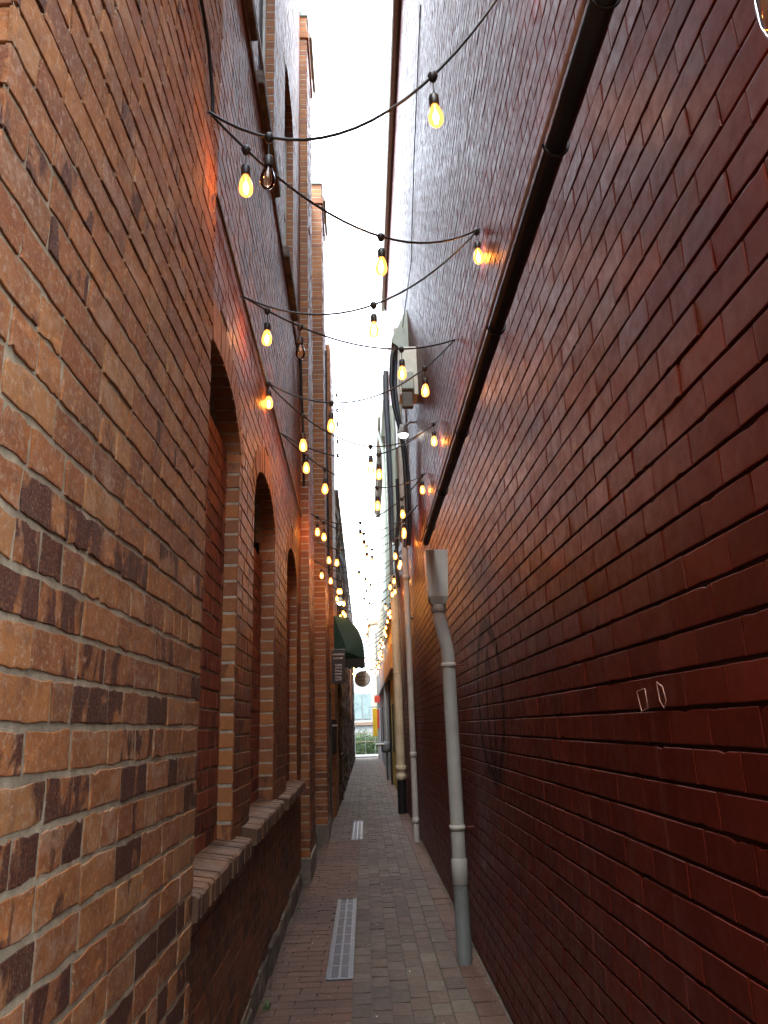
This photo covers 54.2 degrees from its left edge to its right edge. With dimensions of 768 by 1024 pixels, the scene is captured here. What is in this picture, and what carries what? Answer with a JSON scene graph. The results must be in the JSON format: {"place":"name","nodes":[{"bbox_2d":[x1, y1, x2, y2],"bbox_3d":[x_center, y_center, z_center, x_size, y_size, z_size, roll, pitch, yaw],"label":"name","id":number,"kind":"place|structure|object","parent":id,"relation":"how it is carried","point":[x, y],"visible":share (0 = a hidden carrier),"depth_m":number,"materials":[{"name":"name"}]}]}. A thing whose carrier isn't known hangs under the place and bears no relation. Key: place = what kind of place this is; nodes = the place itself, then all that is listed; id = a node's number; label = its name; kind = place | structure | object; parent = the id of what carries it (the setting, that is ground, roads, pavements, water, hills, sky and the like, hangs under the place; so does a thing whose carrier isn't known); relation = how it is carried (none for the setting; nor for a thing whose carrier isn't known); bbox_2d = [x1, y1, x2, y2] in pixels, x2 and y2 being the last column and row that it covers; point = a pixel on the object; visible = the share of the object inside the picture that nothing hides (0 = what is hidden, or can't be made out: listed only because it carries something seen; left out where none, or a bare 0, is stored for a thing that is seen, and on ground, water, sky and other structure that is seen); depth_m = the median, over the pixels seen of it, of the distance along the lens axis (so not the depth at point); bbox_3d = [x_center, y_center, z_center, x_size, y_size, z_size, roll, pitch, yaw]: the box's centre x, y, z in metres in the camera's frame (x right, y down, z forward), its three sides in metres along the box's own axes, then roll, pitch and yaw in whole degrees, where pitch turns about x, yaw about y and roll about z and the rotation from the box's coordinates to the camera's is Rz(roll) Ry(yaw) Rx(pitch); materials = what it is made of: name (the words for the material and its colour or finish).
{"place":"outdoors","nodes":[
{"label":"outdoors","id":0,"kind":"place"},
{"bbox_2d":[300,0,391,676],"label":"sky","id":1,"kind":"structure","parent":0,"point":[351,39],"materials":[{"name":"white"}]},
{"bbox_2d":[354,679,373,751],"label":"pale building","id":2,"kind":"structure","parent":0,"point":[363,703],"depth_m":48.81,"materials":[{"name":"white paint"}]},
{"bbox_2d":[355,754,377,757],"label":"pavement","id":3,"kind":"structure","parent":0,"point":[365,755],"depth_m":41.96,"materials":[{"name":"white concrete"}]},
{"bbox_2d":[367,620,377,736],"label":"cream building","id":4,"kind":"structure","parent":0,"point":[372,675],"depth_m":55.84,"materials":[{"name":"beige paint"}]},
{"bbox_2d":[253,757,513,1023],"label":"path","id":5,"kind":"structure","parent":0,"point":[400,900],"depth_m":5.88,"materials":[{"name":"brown brick"}]},
{"bbox_2d":[262,998,273,1010],"bbox_3d":[-0.697,2.947,4.498,0.052,0.051,0.101,-5,-16,11],"label":"weed","id":6,"kind":"object","parent":5,"relation":"on","point":[266,1005],"visible":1,"depth_m":4.48,"materials":[{"name":"green plant"}]},
{"bbox_2d":[326,898,356,980],"bbox_3d":[-0.325,3.434,6.125,0.180,0.026,2.440,-1,-16,-2],"label":"drain channel","id":7,"kind":"object","parent":5,"relation":"in","point":[340,967],"visible":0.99,"depth_m":5.79,"materials":[{"name":"metal"}]},
{"bbox_2d":[351,821,362,840],"bbox_3d":[-0.426,5.171,12.191,0.165,0.026,2.300,-1,-16,-2],"label":"drain channel","id":8,"kind":"object","parent":5,"relation":"in","point":[357,831],"visible":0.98,"depth_m":12.03,"materials":[{"name":"metal"}]},
{"bbox_2d":[257,817,508,1023],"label":"grit","id":9,"kind":"object","parent":5,"relation":"on","point":[270,991],"visible":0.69,"depth_m":5.67,"materials":[{"name":"gravel"}]},
{"label":"ground","id":10,"kind":"structure","parent":0,"visible":0},
{"bbox_2d":[0,0,223,1023],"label":"brick building","id":11,"kind":"structure","parent":10,"relation":"on","point":[109,136],"depth_m":1.75,"materials":[{"name":"brown brick"}]},
{"bbox_2d":[199,0,214,112],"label":"cable","id":12,"kind":"object","parent":11,"relation":"attached to","point":[208,53],"visible":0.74,"depth_m":3.15,"materials":[{"name":"black rubber"}]},
{"bbox_2d":[188,0,330,1023],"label":"brick building","id":13,"kind":"structure","parent":10,"relation":"on","point":[262,829],"depth_m":5.49,"materials":[{"name":"brick"}]},
{"bbox_2d":[191,413,252,923],"bbox_3d":[-0.936,0.326,3.488,0.487,2.610,1.532,-1,-16,-2],"label":"window","id":14,"kind":"structure","parent":13,"relation":"in","point":[216,862],"depth_m":3.65,"materials":[{"name":"brick"}]},
{"bbox_2d":[245,0,257,40],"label":"window","id":15,"kind":"structure","parent":13,"relation":"in","point":[250,4],"depth_m":5.00,"materials":[{"name":"glass"}]},
{"bbox_2d":[216,192,301,516],"bbox_3d":[-0.906,-0.777,6.287,0.015,0.030,6.000,-1,-16,-2],"label":"cable","id":16,"kind":"object","parent":13,"relation":"attached to","point":[232,256],"visible":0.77,"depth_m":4.69,"materials":[{"name":"rubber"}]},
{"bbox_2d":[242,521,283,845],"bbox_3d":[-0.998,0.810,5.214,0.487,2.590,1.680,-1,-16,-2],"label":"window","id":17,"kind":"structure","parent":13,"relation":"in","point":[263,813],"depth_m":5.46,"materials":[{"name":"brick"}]},
{"bbox_2d":[256,0,280,197],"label":"window","id":18,"kind":"structure","parent":13,"relation":"in","point":[261,70],"depth_m":6.44,"materials":[{"name":"black glass"}]},
{"bbox_2d":[257,543,305,810],"bbox_3d":[-1.072,1.407,7.273,0.487,2.600,2.050,-1,-16,-2],"label":"window","id":19,"kind":"structure","parent":13,"relation":"in","point":[294,788],"depth_m":7.66,"materials":[{"name":"brick"}]},
{"bbox_2d":[283,136,298,321],"bbox_3d":[-1.108,-3.702,8.473,0.190,2.760,1.260,-1,-16,-2],"label":"window","id":20,"kind":"structure","parent":13,"relation":"in","point":[286,248],"depth_m":8.32,"materials":[{"name":"glass"}]},
{"bbox_2d":[299,350,304,486],"bbox_3d":[-0.983,-1.130,9.040,0.039,1.606,0.431,-2,-16,-1],"label":"window","id":21,"kind":"structure","parent":13,"relation":"attached to","point":[302,412],"depth_m":9.03,"materials":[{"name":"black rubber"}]},
{"bbox_2d":[325,351,329,574],"bbox_3d":[-1.043,-0.983,13.732,0.055,4.301,0.140,-3,-16,4],"label":"conduit","id":22,"kind":"object","parent":13,"relation":"attached to","point":[328,539],"visible":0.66,"depth_m":13.69,"materials":[{"name":"black metal"}]},
{"bbox_2d":[325,334,339,817],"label":"brick building","id":23,"kind":"structure","parent":10,"relation":"on","point":[334,758],"depth_m":15.40,"materials":[{"name":"brick"}]},
{"bbox_2d":[329,689,332,815],"bbox_3d":[-0.951,4.169,12.985,0.065,2.140,1.020,-1,-16,-2],"label":"door","id":24,"kind":"structure","parent":23,"relation":"in","point":[330,723],"depth_m":13.27,"materials":[{"name":"wood"}]},
{"bbox_2d":[332,720,337,753],"bbox_3d":[-0.925,4.150,13.865,0.155,0.600,0.320,-1,-16,-2],"label":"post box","id":25,"kind":"object","parent":23,"relation":"attached to","point":[334,736],"visible":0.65,"depth_m":13.74,"materials":[{"name":"black metal"}]},
{"bbox_2d":[328,649,345,683],"bbox_3d":[-0.870,2.827,13.749,0.330,0.615,0.034,-1,-16,-2],"label":"hanging sign","id":26,"kind":"object","parent":23,"relation":"attached to","point":[338,666],"visible":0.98,"depth_m":13.74,"materials":[{"name":"black paint"}]},
{"bbox_2d":[334,592,343,604],"bbox_3d":[-0.922,1.769,15.287,0.205,0.267,0.156,-1,-16,-2],"label":"porch lamp","id":27,"kind":"object","parent":23,"relation":"attached to","point":[340,600],"visible":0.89,"depth_m":15.24,"materials":[{"name":"glass"}]},
{"bbox_2d":[334,616,364,668],"bbox_3d":[-0.714,2.900,16.008,0.604,1.055,2.600,-1,-16,-2],"label":"awning","id":28,"kind":"object","parent":23,"relation":"attached to","point":[347,637],"visible":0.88,"depth_m":14.81,"materials":[{"name":"green fabric"}]},
{"bbox_2d":[335,490,355,805],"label":"stone building","id":29,"kind":"structure","parent":10,"relation":"on","point":[346,725],"depth_m":20.68,"materials":[{"name":"grey stone"}]},
{"bbox_2d":[339,554,347,616],"bbox_3d":[-1.034,1.924,18.361,0.269,1.922,0.090,-1,-16,-2],"label":"conduit","id":30,"kind":"object","parent":29,"relation":"attached to","point":[344,576],"visible":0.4,"depth_m":18.39,"materials":[{"name":"metal"}]},
{"bbox_2d":[345,668,369,686],"bbox_3d":[-0.669,3.803,17.221,0.708,0.429,0.034,-1,-16,-2],"label":"hanging sign","id":31,"kind":"object","parent":29,"relation":"attached to","point":[361,678],"visible":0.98,"depth_m":17.21,"materials":[{"name":"black paint"}]},
{"bbox_2d":[355,732,363,754],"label":"shrub","id":32,"kind":"object","parent":10,"relation":"on","point":[358,739],"visible":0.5,"depth_m":45.83,"materials":[{"name":"green plant"}]},
{"bbox_2d":[356,728,368,754],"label":"shrub","id":33,"kind":"object","parent":10,"relation":"on","point":[359,750],"visible":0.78,"depth_m":45.89,"materials":[{"name":"green plant"}]},
{"bbox_2d":[355,724,377,754],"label":"wire fence","id":34,"kind":"object","parent":10,"relation":"on","point":[365,741],"visible":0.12,"depth_m":44.92,"materials":[{"name":"grey metal"}]},
{"bbox_2d":[361,729,372,753],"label":"shrub","id":35,"kind":"object","parent":10,"relation":"on","point":[366,740],"visible":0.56,"depth_m":46.14,"materials":[{"name":"green plant"}]},
{"bbox_2d":[367,732,377,753],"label":"shrub","id":36,"kind":"object","parent":10,"relation":"on","point":[371,749],"visible":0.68,"depth_m":45.80,"materials":[{"name":"green plant"}]},
{"bbox_2d":[369,736,377,753],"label":"shrub","id":37,"kind":"object","parent":10,"relation":"on","point":[372,738],"visible":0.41,"depth_m":45.80,"materials":[{"name":"green plant"}]},
{"bbox_2d":[375,596,390,776],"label":"rendered building","id":38,"kind":"structure","parent":10,"relation":"on","point":[380,683],"depth_m":33.68,"materials":[{"name":"white paint"}]},
{"bbox_2d":[372,706,380,735],"bbox_3d":[-0.379,10.115,36.237,0.490,1.390,0.080,-1,-16,-2],"label":"hanging sign","id":39,"kind":"object","parent":38,"relation":"attached to","point":[375,712],"visible":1,"depth_m":36.22,"materials":[{"name":"yellow paint"}]},
{"bbox_2d":[373,695,379,702],"bbox_3d":[-0.302,8.609,34.590,0.370,0.355,0.040,-1,-16,-2],"label":"hanging sign","id":40,"kind":"object","parent":38,"relation":"attached to","point":[376,699],"visible":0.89,"depth_m":34.56,"materials":[{"name":"red paint"}]},
{"bbox_2d":[382,707,383,740],"bbox_3d":[-0.033,9.176,32.280,0.028,1.500,1.100,-1,-16,-2],"label":"window","id":41,"kind":"structure","parent":38,"relation":"in","point":[382,707],"depth_m":31.79,"materials":[{"name":"grey glass"}]},
{"bbox_2d":[383,650,388,774],"bbox_3d":[0.066,6.940,26.108,0.100,4.200,0.100,-1,-16,-2],"label":"conduit","id":42,"kind":"object","parent":38,"relation":"attached to","point":[385,707],"visible":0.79,"depth_m":26.10,"materials":[{"name":"metal"}]},
{"bbox_2d":[374,375,395,645],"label":"clad building","id":43,"kind":"structure","parent":10,"relation":"on","point":[387,555],"depth_m":21.49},
{"bbox_2d":[384,604,396,787],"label":"yellow building","id":44,"kind":"structure","parent":10,"relation":"on","point":[388,668],"depth_m":21.08,"materials":[{"name":"yellow paint"}]},
{"bbox_2d":[339,603,390,624],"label":"string light","id":45,"kind":"object","parent":44,"relation":"hanging from","point":[371,613],"visible":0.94,"depth_m":16.57,"materials":[{"name":"black rubber"}]},
{"bbox_2d":[346,603,390,619],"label":"string light","id":46,"kind":"object","parent":44,"relation":"hanging from","point":[388,614],"visible":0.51,"depth_m":17.09,"materials":[{"name":"black rubber"}]},
{"bbox_2d":[349,611,390,630],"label":"string light","id":47,"kind":"object","parent":44,"relation":"hanging from","point":[374,619],"visible":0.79,"depth_m":17.83,"materials":[{"name":"black rubber"}]},
{"bbox_2d":[376,741,389,779],"bbox_3d":[-0.002,7.679,23.189,0.480,1.140,0.315,-1,-16,-2],"label":"gas meter","id":48,"kind":"object","parent":44,"relation":"attached to","point":[385,746],"visible":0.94,"depth_m":23.17,"materials":[{"name":"metal"}]},
{"bbox_2d":[388,680,392,784],"bbox_3d":[0.189,6.353,21.701,0.060,2.900,0.060,-1,-16,-2],"label":"conduit","id":49,"kind":"object","parent":44,"relation":"attached to","point":[390,731],"visible":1,"depth_m":21.67,"materials":[{"name":"grey metal"}]},
{"bbox_2d":[381,0,767,1023],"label":"brick building","id":50,"kind":"structure","parent":10,"relation":"on","point":[601,534],"depth_m":2.46,"materials":[{"name":"red brick"}]},
{"bbox_2d":[314,537,401,579],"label":"string light","id":51,"kind":"object","parent":50,"relation":"hanging from","point":[321,570],"visible":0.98,"depth_m":11.18,"materials":[{"name":"black rubber"}]},
{"bbox_2d":[315,550,401,586],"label":"string light","id":52,"kind":"object","parent":50,"relation":"hanging from","point":[330,576],"visible":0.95,"depth_m":11.78,"materials":[{"name":"black rubber"}]},
{"bbox_2d":[323,534,401,565],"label":"string light","id":53,"kind":"object","parent":50,"relation":"hanging from","point":[336,557],"visible":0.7,"depth_m":10.59,"materials":[{"name":"black rubber"}]},
{"bbox_2d":[338,598,386,616],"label":"string light","id":54,"kind":"object","parent":50,"relation":"hanging from","point":[364,610],"visible":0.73,"depth_m":16.02,"materials":[{"name":"black rubber"}]},
{"bbox_2d":[335,594,390,618],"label":"string light","id":55,"kind":"object","parent":50,"relation":"hanging from","point":[368,616],"visible":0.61,"depth_m":15.31,"materials":[{"name":"black rubber"}]},
{"bbox_2d":[332,572,394,604],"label":"string light","id":56,"kind":"object","parent":50,"relation":"hanging from","point":[390,587],"visible":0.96,"depth_m":13.57,"materials":[{"name":"black rubber"}]},
{"bbox_2d":[312,505,417,551],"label":"string light","id":57,"kind":"object","parent":50,"relation":"hanging from","point":[363,533],"visible":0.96,"depth_m":9.36,"materials":[{"name":"black rubber"}]},
{"bbox_2d":[336,584,393,614],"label":"string light","id":58,"kind":"object","parent":50,"relation":"hanging from","point":[368,601],"visible":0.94,"depth_m":14.74,"materials":[{"name":"black rubber"}]},
{"bbox_2d":[317,509,414,563],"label":"string light","id":59,"kind":"object","parent":50,"relation":"hanging from","point":[328,554],"visible":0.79,"depth_m":9.98,"materials":[{"name":"black rubber"}]},
{"bbox_2d":[332,551,401,593],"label":"string light","id":60,"kind":"object","parent":50,"relation":"hanging from","point":[370,585],"visible":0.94,"depth_m":12.35,"materials":[{"name":"black rubber"}]},
{"bbox_2d":[333,562,402,597],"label":"string light","id":61,"kind":"object","parent":50,"relation":"hanging from","point":[367,584],"visible":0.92,"depth_m":12.95,"materials":[{"name":"black rubber"}]},
{"bbox_2d":[335,575,400,609],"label":"string light","id":62,"kind":"object","parent":50,"relation":"hanging from","point":[368,597],"visible":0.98,"depth_m":14.16,"materials":[{"name":"black rubber"}]},
{"bbox_2d":[383,370,394,542],"bbox_3d":[0.093,-1.121,14.476,0.140,3.501,0.110,-1,-16,-2],"label":"conduit","id":63,"kind":"object","parent":50,"relation":"attached to","point":[387,433],"visible":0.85,"depth_m":14.46,"materials":[{"name":"metal"}]},
{"bbox_2d":[390,405,399,545],"bbox_3d":[0.205,-0.718,14.259,0.100,2.800,0.100,-1,-16,-2],"label":"conduit","id":64,"kind":"object","parent":50,"relation":"attached to","point":[393,441],"visible":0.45,"depth_m":14.30,"materials":[{"name":"grey metal"}]},
{"bbox_2d":[395,479,400,587],"bbox_3d":[0.220,0.337,12.396,0.120,1.852,0.060,-1,-16,-2],"label":"cable","id":65,"kind":"object","parent":50,"relation":"attached to","point":[397,535],"visible":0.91,"depth_m":12.37,"materials":[{"name":"black paint"}]},
{"bbox_2d":[390,575,406,813],"bbox_3d":[0.280,3.529,14.916,0.200,4.605,0.200,-1,-16,-2],"label":"downpipe","id":66,"kind":"object","parent":50,"relation":"attached to","point":[399,720],"visible":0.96,"depth_m":14.79,"materials":[{"name":"beige metal"}]},
{"bbox_2d":[396,448,401,542],"bbox_3d":[0.295,-0.301,12.997,0.100,1.700,0.100,-1,-16,-2],"label":"conduit","id":67,"kind":"object","parent":50,"relation":"attached to","point":[399,490],"visible":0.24,"depth_m":13.06,"materials":[{"name":"grey metal"}]},
{"bbox_2d":[391,310,408,363],"bbox_3d":[0.226,-2.604,11.392,0.247,0.750,0.550,-1,-16,-2],"label":"cable cover","id":68,"kind":"object","parent":50,"relation":"attached to","point":[400,337],"visible":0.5,"depth_m":11.12,"materials":[{"name":"grey metal"}]},
{"bbox_2d":[389,345,408,547],"bbox_3d":[0.212,-1.010,10.701,0.220,3.114,0.060,-1,-16,-2],"label":"cable","id":69,"kind":"object","parent":68,"relation":"attached to","point":[403,451],"visible":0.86,"depth_m":10.63,"materials":[{"name":"black rubber"}]},
{"bbox_2d":[393,351,411,545],"bbox_3d":[0.259,-0.987,10.820,0.200,3.031,0.060,-1,-16,-2],"label":"cable","id":70,"kind":"object","parent":68,"relation":"attached to","point":[398,410],"visible":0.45,"depth_m":10.81,"materials":[{"name":"rubber"}]},
{"bbox_2d":[393,328,419,841],"bbox_3d":[0.350,0.779,11.857,0.135,8.205,0.108,-1,-16,-2],"label":"downpipe","id":71,"kind":"object","parent":50,"relation":"attached to","point":[413,762],"visible":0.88,"depth_m":11.37,"materials":[{"name":"grey metal"}]},
{"bbox_2d":[398,421,415,437],"bbox_3d":[0.305,-1.103,10.001,0.255,0.234,0.150,-1,-16,-2],"label":"security lamp","id":72,"kind":"object","parent":50,"relation":"attached to","point":[403,432],"visible":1,"depth_m":9.95,"materials":[{"name":"grey plastic"}]},
{"bbox_2d":[397,347,417,408],"bbox_3d":[0.311,-1.684,9.653,0.233,0.880,0.390,-1,-16,-2],"label":"junction box","id":73,"kind":"object","parent":50,"relation":"attached to","point":[408,394],"visible":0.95,"depth_m":9.54,"materials":[{"name":"metal"}]},
{"bbox_2d":[402,5,420,326],"bbox_3d":[0.356,-4.088,9.583,0.059,1.711,3.755,-1,-16,-3],"label":"cable","id":74,"kind":"object","parent":50,"relation":"attached to","point":[414,157],"visible":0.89,"depth_m":9.08,"materials":[{"name":"black rubber"}]},
{"bbox_2d":[424,549,473,965],"bbox_3d":[0.505,1.731,5.614,0.269,2.935,0.176,-1,-16,-2],"label":"downpipe","id":75,"kind":"object","parent":50,"relation":"attached to","point":[436,568],"visible":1,"depth_m":5.57,"materials":[{"name":"grey plastic"}]},
{"bbox_2d":[421,0,620,545],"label":"rain gutter","id":76,"kind":"object","parent":50,"relation":"attached to","point":[594,24],"visible":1,"depth_m":2.14,"materials":[{"name":"black metal"}]},
{"bbox_2d":[754,0,767,39],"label":"wall lamp","id":77,"kind":"object","parent":50,"relation":"attached to","point":[761,10],"visible":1,"depth_m":1.15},
{"bbox_3d":[0.616,-2.336,3.078,0.040,0.026,0.008,-1,-16,-2],"label":"hook","id":78,"kind":"object","parent":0,"visible":0},
{"bbox_2d":[208,0,497,189],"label":"string light","id":79,"kind":"object","parent":78,"relation":"hanging from","point":[436,121],"visible":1,"depth_m":3.00,"materials":[{"name":"black plastic"}]},
{"bbox_3d":[0.582,-1.719,4.576,0.040,0.026,0.008,-1,-16,-2],"label":"hook","id":80,"kind":"object","parent":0,"visible":0},
{"bbox_2d":[208,113,478,275],"bbox_3d":[-0.074,-1.552,3.821,0.061,0.722,1.906,-17,-22,42],"label":"string light","id":81,"kind":"object","parent":80,"relation":"hanging from","point":[245,166],"visible":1,"depth_m":3.47,"materials":[{"name":"black rubber"}]},
{"bbox_2d":[243,228,482,337],"bbox_3d":[-0.117,-1.363,4.475,1.445,0.721,0.060,-2,-16,0],"label":"string light","id":82,"kind":"object","parent":80,"relation":"hanging from","point":[373,304],"visible":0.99,"depth_m":4.44,"materials":[{"name":"black plastic"}]},
{"bbox_3d":[0.552,-1.325,5.805,0.040,0.026,0.008,-1,-16,-2],"label":"hook","id":83,"kind":"object","parent":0,"visible":0},
{"bbox_2d":[246,299,454,379],"bbox_3d":[-0.140,-1.177,5.096,1.899,0.657,0.063,13,-21,-41],"label":"string light","id":84,"kind":"object","parent":83,"relation":"hanging from","point":[300,327],"visible":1,"depth_m":4.70,"materials":[{"name":"black rubber"}]},
{"bbox_2d":[265,340,454,432],"bbox_3d":[-0.168,-0.960,5.682,1.462,0.750,0.064,-1,-16,-2],"label":"string light","id":85,"kind":"object","parent":83,"relation":"hanging from","point":[331,402],"visible":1,"depth_m":5.65,"materials":[{"name":"black rubber"}]},
{"bbox_3d":[0.517,-0.874,7.235,0.040,0.026,0.008,-1,-16,-2],"label":"hook","id":86,"kind":"object","parent":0,"visible":0},
{"bbox_2d":[282,432,423,479],"bbox_3d":[-0.194,-0.622,6.885,1.537,0.658,0.061,4,-17,-20],"label":"string light","id":87,"kind":"object","parent":86,"relation":"hanging from","point":[378,454],"visible":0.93,"depth_m":6.79,"materials":[{"name":"black rubber"}]},
{"bbox_2d":[271,386,437,473],"bbox_3d":[-0.176,-0.708,6.390,0.064,0.766,2.083,-16,-21,40],"label":"string light","id":88,"kind":"object","parent":86,"relation":"hanging from","point":[303,436],"visible":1,"depth_m":6.32,"materials":[{"name":"black rubber"}]},
{"bbox_3d":[0.481,-0.441,8.671,0.040,0.026,0.008,-1,-16,-2],"label":"hook","id":89,"kind":"object","parent":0,"visible":0},
{"bbox_2d":[282,435,424,510],"bbox_3d":[-0.214,-0.376,7.596,0.063,0.700,2.473,-12,-19,32],"label":"string light","id":90,"kind":"object","parent":89,"relation":"hanging from","point":[376,487],"visible":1,"depth_m":7.49,"materials":[{"name":"black rubber"}]},
{"bbox_2d":[310,473,425,541],"bbox_3d":[-0.201,-0.006,8.854,1.506,0.718,0.060,-8,-17,21],"label":"string light","id":91,"kind":"object","parent":89,"relation":"hanging from","point":[360,522],"visible":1,"depth_m":8.81,"materials":[{"name":"black plastic"}]}
]}

